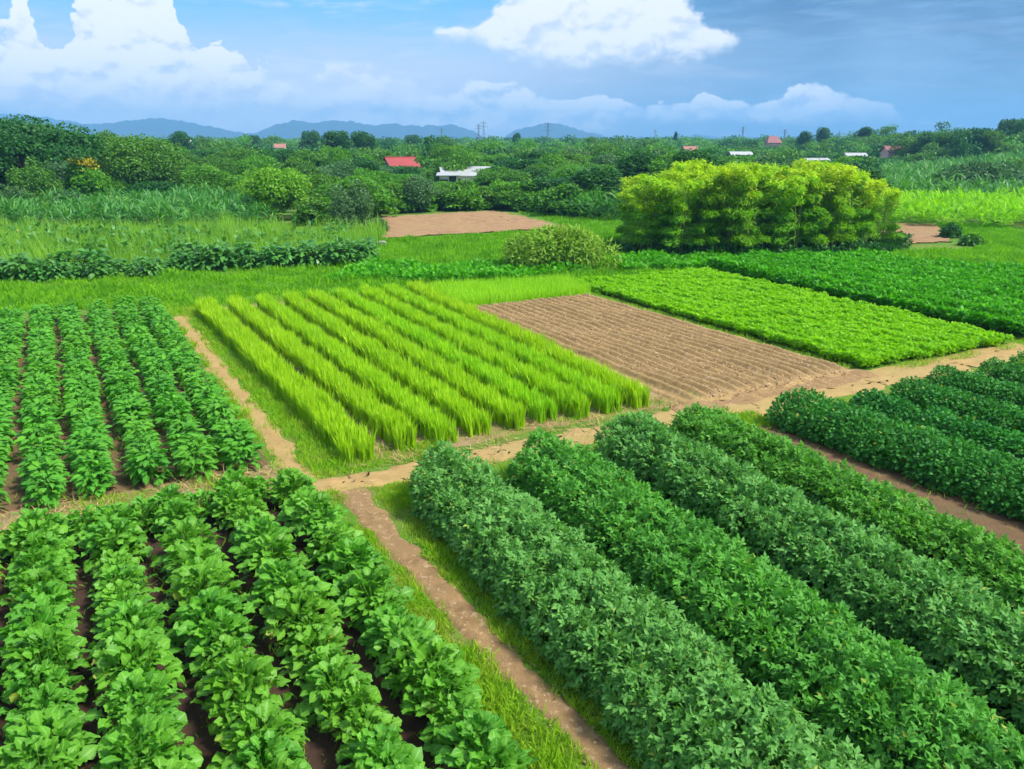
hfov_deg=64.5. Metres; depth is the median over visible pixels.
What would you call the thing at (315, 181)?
broadleaf tree
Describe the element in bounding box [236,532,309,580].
leafy plant
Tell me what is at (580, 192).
shrub
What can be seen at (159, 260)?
taro plant
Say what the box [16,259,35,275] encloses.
taro plant
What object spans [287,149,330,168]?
broadleaf tree
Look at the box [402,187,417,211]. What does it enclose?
shrub
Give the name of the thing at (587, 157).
broadleaf tree
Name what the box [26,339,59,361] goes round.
row crop plant
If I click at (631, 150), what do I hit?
broadleaf tree
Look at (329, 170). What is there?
broadleaf tree
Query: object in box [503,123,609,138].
mountains
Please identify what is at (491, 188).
shrub
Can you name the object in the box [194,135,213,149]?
broadleaf tree
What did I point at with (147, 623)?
leafy plant
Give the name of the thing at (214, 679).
leafy plant
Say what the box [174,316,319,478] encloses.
dirt path
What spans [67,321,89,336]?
row crop plant
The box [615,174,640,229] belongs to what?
bamboo
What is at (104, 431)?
row crop plant
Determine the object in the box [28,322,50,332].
row crop plant
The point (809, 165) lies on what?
bamboo
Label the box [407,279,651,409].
rice row
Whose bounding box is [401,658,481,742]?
leafy plant
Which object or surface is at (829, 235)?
bamboo
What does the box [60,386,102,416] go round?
row crop plant
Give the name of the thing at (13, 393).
row crop plant
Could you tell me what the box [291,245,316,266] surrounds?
taro plant
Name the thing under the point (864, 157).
broadleaf tree
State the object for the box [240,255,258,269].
taro plant
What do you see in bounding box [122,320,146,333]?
row crop plant
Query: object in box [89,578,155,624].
leafy plant
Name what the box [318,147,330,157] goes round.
broadleaf tree
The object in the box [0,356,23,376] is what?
row crop plant
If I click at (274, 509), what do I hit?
weeds
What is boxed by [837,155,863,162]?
broadleaf tree
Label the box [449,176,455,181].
door
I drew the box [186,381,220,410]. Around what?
row crop plant
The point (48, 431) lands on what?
row crop plant
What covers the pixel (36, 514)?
leafy plant
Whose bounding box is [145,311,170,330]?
row crop plant
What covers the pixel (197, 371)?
row crop plant
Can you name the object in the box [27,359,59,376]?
row crop plant
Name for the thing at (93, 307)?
row crop plant
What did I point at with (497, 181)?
shrub
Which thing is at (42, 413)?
row crop plant
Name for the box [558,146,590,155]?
broadleaf tree
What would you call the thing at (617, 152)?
broadleaf tree
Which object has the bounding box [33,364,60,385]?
row crop plant
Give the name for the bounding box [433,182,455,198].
broadleaf tree
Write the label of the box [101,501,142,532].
leafy plant
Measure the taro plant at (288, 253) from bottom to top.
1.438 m
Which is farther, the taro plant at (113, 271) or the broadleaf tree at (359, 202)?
the broadleaf tree at (359, 202)
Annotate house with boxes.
[273,143,286,149]
[382,156,421,167]
[682,146,697,150]
[879,146,904,159]
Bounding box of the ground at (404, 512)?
[2,148,1023,768]
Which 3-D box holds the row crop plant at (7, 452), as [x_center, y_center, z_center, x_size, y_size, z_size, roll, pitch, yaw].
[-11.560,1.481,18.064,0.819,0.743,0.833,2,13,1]
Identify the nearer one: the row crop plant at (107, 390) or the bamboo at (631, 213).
the row crop plant at (107, 390)
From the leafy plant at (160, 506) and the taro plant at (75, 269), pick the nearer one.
the leafy plant at (160, 506)
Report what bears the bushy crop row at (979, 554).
on the bed soil at (1008, 719)
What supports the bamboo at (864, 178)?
on the ground at (404, 512)
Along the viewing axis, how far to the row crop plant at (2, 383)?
22.62 m
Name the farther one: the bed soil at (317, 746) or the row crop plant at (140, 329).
the row crop plant at (140, 329)
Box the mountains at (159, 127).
[43,118,483,138]
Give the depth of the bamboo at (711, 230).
48.59 m
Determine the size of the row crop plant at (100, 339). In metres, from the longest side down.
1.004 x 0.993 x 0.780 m
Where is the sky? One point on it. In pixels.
(607, 68)
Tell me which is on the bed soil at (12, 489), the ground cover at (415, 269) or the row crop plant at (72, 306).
the row crop plant at (72, 306)
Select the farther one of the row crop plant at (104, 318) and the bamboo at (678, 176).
the bamboo at (678, 176)
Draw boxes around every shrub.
[291,197,337,224]
[291,205,327,224]
[308,191,329,207]
[317,195,337,208]
[321,206,340,224]
[335,193,373,221]
[372,192,399,215]
[383,191,409,213]
[385,184,416,212]
[386,184,411,212]
[395,177,424,211]
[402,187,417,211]
[415,194,439,211]
[437,192,457,208]
[441,186,483,210]
[443,178,476,209]
[475,186,493,208]
[475,189,499,208]
[488,184,503,209]
[489,178,507,187]
[500,196,525,209]
[507,189,531,209]
[508,178,540,200]
[519,193,535,211]
[528,189,550,213]
[537,182,583,215]
[551,184,576,214]
[567,188,588,215]
[571,193,596,214]
[582,182,602,211]
[583,200,606,216]
[585,189,616,215]
[929,157,1023,196]
[998,158,1023,172]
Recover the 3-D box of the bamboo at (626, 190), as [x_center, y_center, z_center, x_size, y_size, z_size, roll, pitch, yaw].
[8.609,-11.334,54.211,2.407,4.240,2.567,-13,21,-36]
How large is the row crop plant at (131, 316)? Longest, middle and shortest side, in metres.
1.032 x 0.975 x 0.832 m
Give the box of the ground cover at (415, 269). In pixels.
[323,246,895,281]
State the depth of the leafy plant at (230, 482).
15.55 m
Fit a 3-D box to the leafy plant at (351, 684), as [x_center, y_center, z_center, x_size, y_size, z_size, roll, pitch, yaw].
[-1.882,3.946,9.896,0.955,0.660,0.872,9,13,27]
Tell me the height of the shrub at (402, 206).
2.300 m
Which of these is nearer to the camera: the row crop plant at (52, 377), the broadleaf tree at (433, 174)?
the row crop plant at (52, 377)
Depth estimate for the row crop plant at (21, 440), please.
18.24 m
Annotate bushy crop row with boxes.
[406,438,880,768]
[503,426,1023,768]
[593,409,1023,735]
[668,401,1023,618]
[764,385,1023,521]
[843,387,1023,466]
[887,375,1023,433]
[923,363,1023,409]
[974,356,1023,388]
[1008,351,1023,374]
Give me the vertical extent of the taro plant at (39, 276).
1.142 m
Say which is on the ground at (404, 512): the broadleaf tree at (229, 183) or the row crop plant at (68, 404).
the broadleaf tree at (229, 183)
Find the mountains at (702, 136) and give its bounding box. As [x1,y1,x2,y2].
[623,134,847,138]
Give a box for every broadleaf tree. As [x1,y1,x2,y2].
[0,113,107,173]
[0,164,10,190]
[0,183,36,216]
[4,165,64,213]
[9,154,54,171]
[36,189,88,212]
[42,159,69,180]
[48,159,69,180]
[63,160,111,190]
[78,133,196,189]
[94,129,121,157]
[102,176,130,198]
[129,180,174,198]
[139,164,202,181]
[167,130,196,149]
[178,164,232,191]
[180,150,198,167]
[192,149,223,157]
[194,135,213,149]
[197,155,221,164]
[206,156,238,174]
[211,147,249,162]
[217,175,247,203]
[227,146,265,173]
[233,154,279,175]
[234,157,264,175]
[235,166,312,220]
[240,143,251,150]
[248,135,262,144]
[271,150,294,159]
[272,155,321,177]
[274,148,302,162]
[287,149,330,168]
[298,130,320,148]
[299,173,341,194]
[305,175,391,211]
[317,164,350,173]
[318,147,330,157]
[318,168,361,179]
[319,130,354,148]
[324,147,352,167]
[325,158,366,177]
[326,178,374,225]
[327,149,358,163]
[347,159,380,171]
[349,130,376,149]
[351,168,392,185]
[379,166,399,174]
[381,181,404,200]
[387,173,419,182]
[391,166,423,176]
[403,134,419,145]
[403,175,439,212]
[417,167,438,181]
[419,168,439,178]
[425,142,461,168]
[433,181,449,185]
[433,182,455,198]
[434,145,476,176]
[435,135,456,144]
[442,155,482,165]
[472,166,532,184]
[475,152,489,157]
[478,162,497,166]
[480,153,509,164]
[489,157,548,171]
[489,181,524,205]
[492,156,517,165]
[511,132,519,141]
[516,167,551,178]
[517,150,556,159]
[521,176,569,189]
[526,163,561,177]
[535,152,569,167]
[550,165,581,178]
[553,162,580,168]
[556,150,587,165]
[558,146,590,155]
[562,170,589,182]
[566,165,623,199]
[574,153,592,163]
[576,148,596,155]
[582,136,597,143]
[582,162,598,167]
[588,176,637,193]
[589,148,631,164]
[590,142,619,155]
[592,152,620,167]
[597,164,617,172]
[615,149,655,178]
[629,152,684,178]
[630,147,648,153]
[652,146,673,160]
[666,148,725,172]
[673,131,678,141]
[688,149,721,162]
[715,155,757,165]
[752,153,802,171]
[761,157,792,164]
[795,131,812,145]
[816,127,830,142]
[833,154,843,159]
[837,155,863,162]
[842,159,885,178]
[847,154,872,160]
[853,126,875,137]
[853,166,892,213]
[889,136,922,157]
[913,132,945,153]
[930,127,969,159]
[954,127,994,156]
[979,130,1005,155]
[995,118,1017,134]
[1011,118,1023,134]
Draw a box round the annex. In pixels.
[436,172,459,181]
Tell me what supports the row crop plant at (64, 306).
on the bed soil at (12, 489)
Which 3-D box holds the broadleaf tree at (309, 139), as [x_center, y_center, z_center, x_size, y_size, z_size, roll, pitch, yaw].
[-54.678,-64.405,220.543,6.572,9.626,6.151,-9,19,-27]
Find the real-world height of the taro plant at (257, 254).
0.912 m
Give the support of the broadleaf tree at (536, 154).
on the ground at (404, 512)
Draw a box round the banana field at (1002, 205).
[881,184,1023,225]
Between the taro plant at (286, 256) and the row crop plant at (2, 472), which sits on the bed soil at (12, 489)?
the row crop plant at (2, 472)
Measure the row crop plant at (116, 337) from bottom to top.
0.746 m
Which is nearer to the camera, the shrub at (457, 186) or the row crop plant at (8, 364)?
the row crop plant at (8, 364)
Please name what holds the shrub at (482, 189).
on the ground at (404, 512)
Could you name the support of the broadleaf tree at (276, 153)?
on the ground at (404, 512)
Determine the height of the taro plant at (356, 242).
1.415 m
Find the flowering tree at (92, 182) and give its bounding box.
[64,156,113,198]
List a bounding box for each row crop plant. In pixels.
[0,307,25,326]
[0,311,25,327]
[0,316,24,331]
[0,317,18,329]
[0,318,27,336]
[0,323,17,335]
[0,327,24,345]
[0,330,23,350]
[0,335,25,358]
[0,341,21,362]
[0,352,19,367]
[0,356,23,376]
[0,362,19,377]
[0,364,20,386]
[0,366,22,386]
[0,371,21,393]
[0,374,12,392]
[0,380,15,401]
[0,386,13,397]
[0,390,14,412]
[0,397,18,421]
[0,401,13,425]
[0,412,16,443]
[0,423,16,449]
[0,434,14,462]
[0,441,9,474]
[0,467,6,476]
[0,478,11,506]
[1,303,25,318]
[1,329,20,352]
[12,422,66,461]
[15,397,63,432]
[15,452,66,490]
[17,450,56,483]
[18,374,51,399]
[18,382,63,410]
[18,396,55,417]
[20,470,66,508]
[21,356,54,376]
[21,365,60,386]
[21,411,59,441]
[22,388,62,416]
[22,445,58,470]
[23,404,56,422]
[24,372,60,396]
[24,438,59,457]
[24,456,71,498]
[25,326,52,338]
[25,328,57,346]
[25,383,54,403]
[26,316,54,332]
[26,333,47,351]
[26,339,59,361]
[26,420,59,445]
[27,304,52,319]
[27,304,58,323]
[27,328,55,345]
[27,346,57,364]
[27,350,62,371]
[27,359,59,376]
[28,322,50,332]
[28,340,55,355]
[29,342,50,353]
[29,351,50,366]
[29,371,57,386]
[30,303,57,319]
[30,311,51,320]
[30,312,54,327]
[33,321,53,333]
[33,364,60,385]
[55,305,76,316]
[56,301,78,313]
[56,305,80,321]
[56,311,82,330]
[57,306,82,320]
[57,341,86,359]
[57,428,111,470]
[58,370,83,394]
[59,315,81,328]
[59,348,93,367]
[59,389,106,423]
[60,310,82,326]
[60,325,81,340]
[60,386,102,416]
[61,319,84,336]
[61,324,93,348]
[61,333,91,356]
[61,351,92,371]
[61,359,98,379]
[61,397,103,430]
[62,323,88,340]
[62,364,101,383]
[62,375,99,400]
[63,335,87,348]
[63,372,99,396]
[63,375,107,407]
[64,357,92,372]
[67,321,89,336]
[69,409,106,438]
[69,437,110,473]
[69,461,118,498]
[70,347,92,362]
[71,408,105,428]
[71,419,113,449]
[71,451,114,486]
[72,417,105,439]
[74,432,108,453]
[75,450,116,478]
[84,306,109,325]
[85,298,108,311]
[86,305,106,317]
[87,313,113,325]
[87,319,119,344]
[89,315,113,332]
[91,304,112,313]
[91,320,115,339]
[92,315,119,331]
[93,331,121,350]
[94,329,114,344]
[95,311,114,320]
[97,329,120,341]
[97,337,129,357]
[97,350,124,368]
[98,350,131,372]
[99,339,122,352]
[99,342,129,364]
[100,371,142,401]
[101,359,125,379]
[103,354,122,370]
[103,361,140,386]
[103,370,141,395]
[105,364,130,379]
[106,382,142,407]
[109,389,134,413]
[110,397,154,433]
[111,395,152,426]
[112,294,137,309]
[112,298,135,313]
[112,391,150,420]
[113,303,140,322]
[115,307,141,329]
[116,385,137,403]
[117,301,137,314]
[117,311,141,331]
[117,411,152,439]
[117,421,161,449]
[120,312,147,330]
[120,317,148,333]
[120,441,171,482]
[121,322,144,342]
[121,324,152,350]
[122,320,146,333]
[123,330,150,353]
[123,420,154,442]
[124,430,159,453]
[124,431,163,457]
[125,444,173,486]
[126,326,149,338]
[126,438,161,468]
[128,332,156,352]
[128,342,148,361]
[129,339,157,361]
[135,347,157,369]
[135,350,166,373]
[137,295,161,311]
[137,344,164,358]
[138,347,165,373]
[140,300,159,309]
[140,303,161,320]
[141,355,174,382]
[141,357,168,381]
[142,306,164,324]
[143,363,176,385]
[143,374,176,401]
[144,305,167,320]
[144,378,176,406]
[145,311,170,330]
[145,370,168,387]
[150,319,176,341]
[150,373,178,393]
[150,398,192,431]
[151,314,177,328]
[151,315,178,333]
[152,316,177,333]
[153,391,178,411]
[154,326,181,347]
[154,387,178,400]
[155,394,193,423]
[156,325,178,342]
[156,391,192,416]
[158,334,184,354]
[161,329,184,347]
[162,333,186,349]
[162,336,192,354]
[162,409,198,439]
[164,420,205,458]
[165,340,191,359]
[165,342,194,360]
[166,348,198,371]
[166,416,197,440]
[166,416,204,449]
[169,351,190,366]
[169,434,203,460]
[170,433,220,469]
[173,444,219,482]
[174,350,201,374]
[176,362,203,390]
[177,365,195,384]
[180,359,204,374]
[183,368,211,396]
[185,373,220,399]
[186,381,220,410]
[188,378,218,400]
[192,384,229,417]
[197,396,241,430]
[198,396,234,425]
[206,412,230,434]
[210,418,253,454]
[211,419,237,441]
[214,414,249,446]
[214,422,255,459]
[219,433,264,470]
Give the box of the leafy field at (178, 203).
[0,180,296,227]
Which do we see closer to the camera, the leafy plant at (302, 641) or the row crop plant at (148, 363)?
the leafy plant at (302, 641)
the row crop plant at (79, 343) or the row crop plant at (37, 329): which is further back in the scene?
the row crop plant at (37, 329)
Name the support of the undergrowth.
on the ground at (404, 512)
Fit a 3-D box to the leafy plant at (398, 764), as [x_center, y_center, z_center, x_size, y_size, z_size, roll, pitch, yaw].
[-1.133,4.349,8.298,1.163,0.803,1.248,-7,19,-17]
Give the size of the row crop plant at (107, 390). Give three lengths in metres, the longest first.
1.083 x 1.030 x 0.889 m
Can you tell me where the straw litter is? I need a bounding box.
[0,390,718,532]
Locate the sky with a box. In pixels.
[0,0,1023,137]
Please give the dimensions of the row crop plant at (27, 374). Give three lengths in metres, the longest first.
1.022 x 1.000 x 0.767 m
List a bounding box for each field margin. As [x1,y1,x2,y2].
[668,369,877,412]
[869,343,1023,375]
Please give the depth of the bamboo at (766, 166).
49.70 m
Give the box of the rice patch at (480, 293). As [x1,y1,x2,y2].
[425,272,592,305]
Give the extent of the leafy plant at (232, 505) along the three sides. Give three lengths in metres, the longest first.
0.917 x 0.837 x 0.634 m
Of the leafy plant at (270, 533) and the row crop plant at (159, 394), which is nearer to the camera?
the leafy plant at (270, 533)
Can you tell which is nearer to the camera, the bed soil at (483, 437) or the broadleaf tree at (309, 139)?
the bed soil at (483, 437)
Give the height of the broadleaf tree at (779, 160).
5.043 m
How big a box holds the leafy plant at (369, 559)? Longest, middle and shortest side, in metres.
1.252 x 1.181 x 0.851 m
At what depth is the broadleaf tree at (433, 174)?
124.46 m
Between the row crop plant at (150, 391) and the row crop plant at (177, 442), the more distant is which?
the row crop plant at (150, 391)
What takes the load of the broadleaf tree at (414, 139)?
on the ground at (404, 512)
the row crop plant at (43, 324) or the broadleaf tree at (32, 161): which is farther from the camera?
the broadleaf tree at (32, 161)
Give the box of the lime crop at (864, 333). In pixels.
[575,265,1014,366]
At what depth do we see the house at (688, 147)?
287.00 m
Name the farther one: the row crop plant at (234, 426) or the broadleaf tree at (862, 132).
the broadleaf tree at (862, 132)
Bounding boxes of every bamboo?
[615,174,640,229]
[615,183,635,234]
[619,185,657,239]
[621,183,660,248]
[622,184,644,236]
[624,192,653,245]
[628,182,654,233]
[630,174,672,248]
[634,172,664,185]
[641,197,671,233]
[642,177,677,244]
[653,167,695,239]
[659,169,671,181]
[661,178,705,253]
[667,172,729,245]
[670,161,702,233]
[672,161,705,219]
[678,172,711,244]
[684,158,716,205]
[685,168,717,247]
[693,182,741,247]
[701,185,736,239]
[708,163,727,170]
[710,164,755,248]
[719,168,767,237]
[724,161,771,251]
[731,184,765,243]
[733,162,782,245]
[742,163,792,246]
[750,187,772,234]
[761,174,805,246]
[766,170,828,246]
[773,159,820,242]
[783,168,836,245]
[791,158,825,169]
[793,161,833,220]
[794,183,830,244]
[796,182,842,240]
[799,172,835,241]
[816,162,861,249]
[817,165,859,242]
[831,166,874,250]
[834,164,868,233]
[848,182,888,241]
[853,175,881,239]
[865,184,905,240]
[869,177,887,213]
[871,185,899,240]
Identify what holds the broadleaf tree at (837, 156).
on the ground at (404, 512)
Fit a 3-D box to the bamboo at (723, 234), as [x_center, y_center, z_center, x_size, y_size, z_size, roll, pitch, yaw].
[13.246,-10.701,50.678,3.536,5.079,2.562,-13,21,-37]
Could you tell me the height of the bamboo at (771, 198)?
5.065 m
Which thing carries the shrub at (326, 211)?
on the ground at (404, 512)
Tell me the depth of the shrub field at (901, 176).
103.51 m
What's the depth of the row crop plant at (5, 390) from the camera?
21.87 m
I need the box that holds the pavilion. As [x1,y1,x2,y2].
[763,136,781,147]
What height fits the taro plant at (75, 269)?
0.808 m
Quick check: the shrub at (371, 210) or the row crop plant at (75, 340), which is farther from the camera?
the shrub at (371, 210)
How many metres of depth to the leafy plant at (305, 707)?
10.04 m
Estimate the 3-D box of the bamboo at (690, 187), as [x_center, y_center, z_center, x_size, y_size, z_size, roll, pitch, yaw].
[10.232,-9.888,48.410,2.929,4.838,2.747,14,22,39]
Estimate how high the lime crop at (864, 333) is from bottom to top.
0.573 m
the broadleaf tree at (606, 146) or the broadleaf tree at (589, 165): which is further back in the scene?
the broadleaf tree at (606, 146)
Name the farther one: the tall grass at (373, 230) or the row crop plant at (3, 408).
the tall grass at (373, 230)
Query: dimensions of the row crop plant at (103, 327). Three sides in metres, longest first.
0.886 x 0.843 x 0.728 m
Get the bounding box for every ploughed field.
[370,211,565,237]
[476,293,853,402]
[885,222,952,243]
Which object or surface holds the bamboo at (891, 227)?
on the ground at (404, 512)
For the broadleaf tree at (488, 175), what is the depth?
87.79 m
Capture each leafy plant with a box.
[0,521,35,554]
[0,522,11,555]
[0,567,71,624]
[0,592,82,666]
[0,625,94,705]
[0,658,88,723]
[0,704,100,768]
[1,619,79,688]
[2,519,76,568]
[2,681,85,736]
[4,545,78,588]
[4,581,82,624]
[5,735,99,768]
[6,504,70,547]
[6,527,79,569]
[19,706,70,766]
[20,601,71,630]
[21,557,76,592]
[31,760,70,768]
[43,517,78,543]
[64,504,104,540]
[77,502,147,540]
[77,512,152,568]
[81,527,152,575]
[85,615,175,673]
[85,666,187,735]
[86,505,124,527]
[87,563,160,608]
[88,558,142,592]
[88,595,171,664]
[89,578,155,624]
[89,628,186,705]
[90,549,140,586]
[90,590,151,639]
[96,710,201,768]
[98,719,203,768]
[99,691,186,741]
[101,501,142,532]
[101,660,172,715]
[127,755,197,768]
[130,495,161,532]
[145,483,195,522]
[149,497,204,538]
[150,515,224,567]
[152,493,200,526]
[157,559,250,624]
[160,534,207,579]
[162,555,236,604]
[165,538,233,590]
[165,586,257,656]
[180,605,258,676]
[186,488,219,521]
[187,586,246,622]
[190,649,297,734]
[191,632,257,691]
[201,651,270,718]
[203,482,266,529]
[204,469,267,511]
[204,479,235,520]
[206,700,309,768]
[214,691,281,750]
[224,505,274,542]
[225,494,270,529]
[227,516,288,562]
[229,516,268,555]
[230,727,311,768]
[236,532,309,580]
[237,530,295,562]
[242,475,275,504]
[245,751,306,768]
[246,558,320,615]
[257,560,285,603]
[259,583,346,656]
[264,568,340,625]
[265,466,315,503]
[272,471,316,503]
[276,489,330,526]
[278,623,360,683]
[279,609,344,662]
[285,491,348,539]
[288,485,317,513]
[293,643,361,704]
[294,502,352,547]
[294,654,374,733]
[304,521,363,575]
[311,525,342,553]
[315,533,376,574]
[315,537,390,588]
[317,676,390,741]
[330,703,402,764]
[333,567,385,616]
[336,564,414,627]
[337,722,424,768]
[353,591,414,633]
[353,739,427,768]
[357,602,417,665]
[368,615,441,679]
[379,626,451,699]
[384,758,441,768]
[385,636,480,717]
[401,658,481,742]
[420,691,491,755]
[434,709,511,768]
[456,729,537,768]
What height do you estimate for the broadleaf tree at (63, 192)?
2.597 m
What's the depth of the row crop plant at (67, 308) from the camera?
31.58 m
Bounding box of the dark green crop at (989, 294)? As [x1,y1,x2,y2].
[703,250,1023,334]
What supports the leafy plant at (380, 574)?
on the bed soil at (317, 746)
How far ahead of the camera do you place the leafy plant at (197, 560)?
12.56 m
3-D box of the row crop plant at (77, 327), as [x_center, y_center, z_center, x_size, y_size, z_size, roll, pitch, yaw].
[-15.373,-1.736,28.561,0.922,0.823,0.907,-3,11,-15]
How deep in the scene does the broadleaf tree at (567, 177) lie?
88.21 m
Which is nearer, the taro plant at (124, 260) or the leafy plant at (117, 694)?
the leafy plant at (117, 694)
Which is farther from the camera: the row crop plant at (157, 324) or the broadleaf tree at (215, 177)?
the broadleaf tree at (215, 177)
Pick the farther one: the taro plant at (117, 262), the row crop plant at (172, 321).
the taro plant at (117, 262)
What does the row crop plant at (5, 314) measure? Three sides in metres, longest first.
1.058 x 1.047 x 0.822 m
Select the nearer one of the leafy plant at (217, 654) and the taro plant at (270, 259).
the leafy plant at (217, 654)
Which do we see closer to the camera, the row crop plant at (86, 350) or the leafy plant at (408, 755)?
the leafy plant at (408, 755)
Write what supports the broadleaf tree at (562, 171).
on the ground at (404, 512)
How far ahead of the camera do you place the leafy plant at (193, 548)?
12.97 m
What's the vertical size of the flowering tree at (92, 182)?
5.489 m
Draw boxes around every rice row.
[195,295,377,464]
[226,294,418,451]
[255,292,458,443]
[281,289,492,436]
[306,287,526,430]
[332,287,557,423]
[359,283,591,419]
[383,282,626,414]
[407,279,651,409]
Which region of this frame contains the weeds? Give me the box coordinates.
[0,319,1001,768]
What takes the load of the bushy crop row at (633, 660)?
on the bed soil at (1008, 719)
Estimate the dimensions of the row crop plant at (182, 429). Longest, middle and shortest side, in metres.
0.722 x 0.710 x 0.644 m
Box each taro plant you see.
[0,260,14,280]
[2,252,38,282]
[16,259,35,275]
[24,261,51,281]
[27,257,41,265]
[41,253,68,275]
[42,260,66,280]
[47,249,81,274]
[48,260,71,276]
[65,265,85,279]
[68,247,95,271]
[72,263,87,277]
[82,248,115,274]
[82,258,108,278]
[106,258,128,275]
[107,267,120,277]
[112,258,131,272]
[124,265,137,277]
[129,256,149,267]
[129,260,142,274]
[136,258,160,277]
[143,255,165,273]
[163,256,181,270]
[169,242,195,263]
[170,250,188,268]
[178,239,206,262]
[179,251,201,270]
[193,244,221,271]
[204,237,229,263]
[206,241,240,271]
[226,253,238,265]
[230,241,260,264]
[235,253,248,267]
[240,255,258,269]
[252,252,265,264]
[256,245,284,268]
[262,242,284,266]
[274,242,299,266]
[277,242,299,265]
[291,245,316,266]
[295,240,318,262]
[298,239,319,251]
[304,244,327,266]
[318,241,348,265]
[335,242,357,263]
[341,238,361,256]
[353,237,381,260]
[354,241,377,260]
[354,251,368,262]
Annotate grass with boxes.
[0,209,389,269]
[0,210,699,310]
[0,291,1023,533]
[320,357,1023,768]
[879,221,1023,265]
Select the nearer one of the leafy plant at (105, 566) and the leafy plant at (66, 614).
the leafy plant at (66, 614)
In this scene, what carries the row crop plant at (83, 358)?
on the bed soil at (12, 489)
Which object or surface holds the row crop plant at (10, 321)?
on the bed soil at (12, 489)
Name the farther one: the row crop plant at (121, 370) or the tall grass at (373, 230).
the tall grass at (373, 230)
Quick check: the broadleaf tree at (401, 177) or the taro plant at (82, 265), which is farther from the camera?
the broadleaf tree at (401, 177)
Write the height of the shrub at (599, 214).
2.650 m
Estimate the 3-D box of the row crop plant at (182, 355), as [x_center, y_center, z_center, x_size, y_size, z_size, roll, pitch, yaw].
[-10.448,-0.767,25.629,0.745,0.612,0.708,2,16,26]
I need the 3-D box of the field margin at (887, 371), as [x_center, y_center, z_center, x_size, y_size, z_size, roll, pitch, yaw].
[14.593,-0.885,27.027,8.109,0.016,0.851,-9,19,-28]
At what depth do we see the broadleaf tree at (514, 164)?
102.54 m
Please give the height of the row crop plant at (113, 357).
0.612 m
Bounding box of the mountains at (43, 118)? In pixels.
[0,113,82,124]
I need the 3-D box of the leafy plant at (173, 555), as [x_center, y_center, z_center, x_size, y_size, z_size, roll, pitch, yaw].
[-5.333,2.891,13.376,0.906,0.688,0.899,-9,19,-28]
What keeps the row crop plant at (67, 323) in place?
on the bed soil at (12, 489)
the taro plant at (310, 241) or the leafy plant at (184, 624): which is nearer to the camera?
the leafy plant at (184, 624)
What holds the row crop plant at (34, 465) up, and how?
on the bed soil at (12, 489)
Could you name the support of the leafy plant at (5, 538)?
on the bed soil at (317, 746)
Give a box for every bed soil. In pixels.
[0,311,267,513]
[0,494,529,768]
[223,295,677,465]
[426,458,1021,767]
[752,370,1023,553]
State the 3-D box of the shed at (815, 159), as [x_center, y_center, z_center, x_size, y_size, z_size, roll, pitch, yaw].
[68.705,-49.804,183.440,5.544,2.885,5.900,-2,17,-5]
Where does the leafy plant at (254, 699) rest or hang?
on the bed soil at (317, 746)
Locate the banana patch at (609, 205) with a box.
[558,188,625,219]
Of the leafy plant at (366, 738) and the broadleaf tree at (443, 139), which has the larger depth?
the broadleaf tree at (443, 139)
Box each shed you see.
[725,151,752,155]
[803,158,829,160]
[843,152,867,155]
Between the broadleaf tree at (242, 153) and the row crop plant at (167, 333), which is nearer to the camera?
the row crop plant at (167, 333)
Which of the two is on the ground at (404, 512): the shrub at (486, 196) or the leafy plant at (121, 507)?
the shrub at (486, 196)
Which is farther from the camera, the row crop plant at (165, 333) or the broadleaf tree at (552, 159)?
the broadleaf tree at (552, 159)
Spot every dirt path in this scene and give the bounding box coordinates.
[0,464,320,535]
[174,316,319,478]
[313,404,739,498]
[335,487,629,768]
[735,347,1023,414]
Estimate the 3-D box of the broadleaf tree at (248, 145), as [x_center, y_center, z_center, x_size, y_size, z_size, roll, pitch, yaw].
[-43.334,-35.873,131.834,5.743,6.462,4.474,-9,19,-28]
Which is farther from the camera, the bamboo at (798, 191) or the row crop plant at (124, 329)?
the bamboo at (798, 191)
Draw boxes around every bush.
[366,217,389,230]
[500,221,624,270]
[937,222,963,238]
[955,232,986,246]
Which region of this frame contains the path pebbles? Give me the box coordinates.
[351,357,969,768]
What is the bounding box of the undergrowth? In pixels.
[604,230,914,255]
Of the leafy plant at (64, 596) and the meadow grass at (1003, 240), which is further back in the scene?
the meadow grass at (1003, 240)
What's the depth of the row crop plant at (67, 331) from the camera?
27.99 m
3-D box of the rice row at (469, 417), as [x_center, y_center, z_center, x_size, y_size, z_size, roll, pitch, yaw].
[-5.224,-1.515,27.585,1.046,0.906,18.839,-9,19,-28]
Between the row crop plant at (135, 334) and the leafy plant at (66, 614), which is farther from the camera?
the row crop plant at (135, 334)
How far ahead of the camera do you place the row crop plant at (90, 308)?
32.64 m
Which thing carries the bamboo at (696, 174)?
on the ground at (404, 512)
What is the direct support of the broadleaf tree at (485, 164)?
on the ground at (404, 512)
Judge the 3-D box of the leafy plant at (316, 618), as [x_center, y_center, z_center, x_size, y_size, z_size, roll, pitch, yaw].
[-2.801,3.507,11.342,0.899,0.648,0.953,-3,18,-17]
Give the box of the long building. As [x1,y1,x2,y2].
[439,166,489,182]
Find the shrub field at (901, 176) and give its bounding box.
[818,144,1023,196]
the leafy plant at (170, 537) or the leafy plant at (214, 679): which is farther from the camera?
the leafy plant at (170, 537)

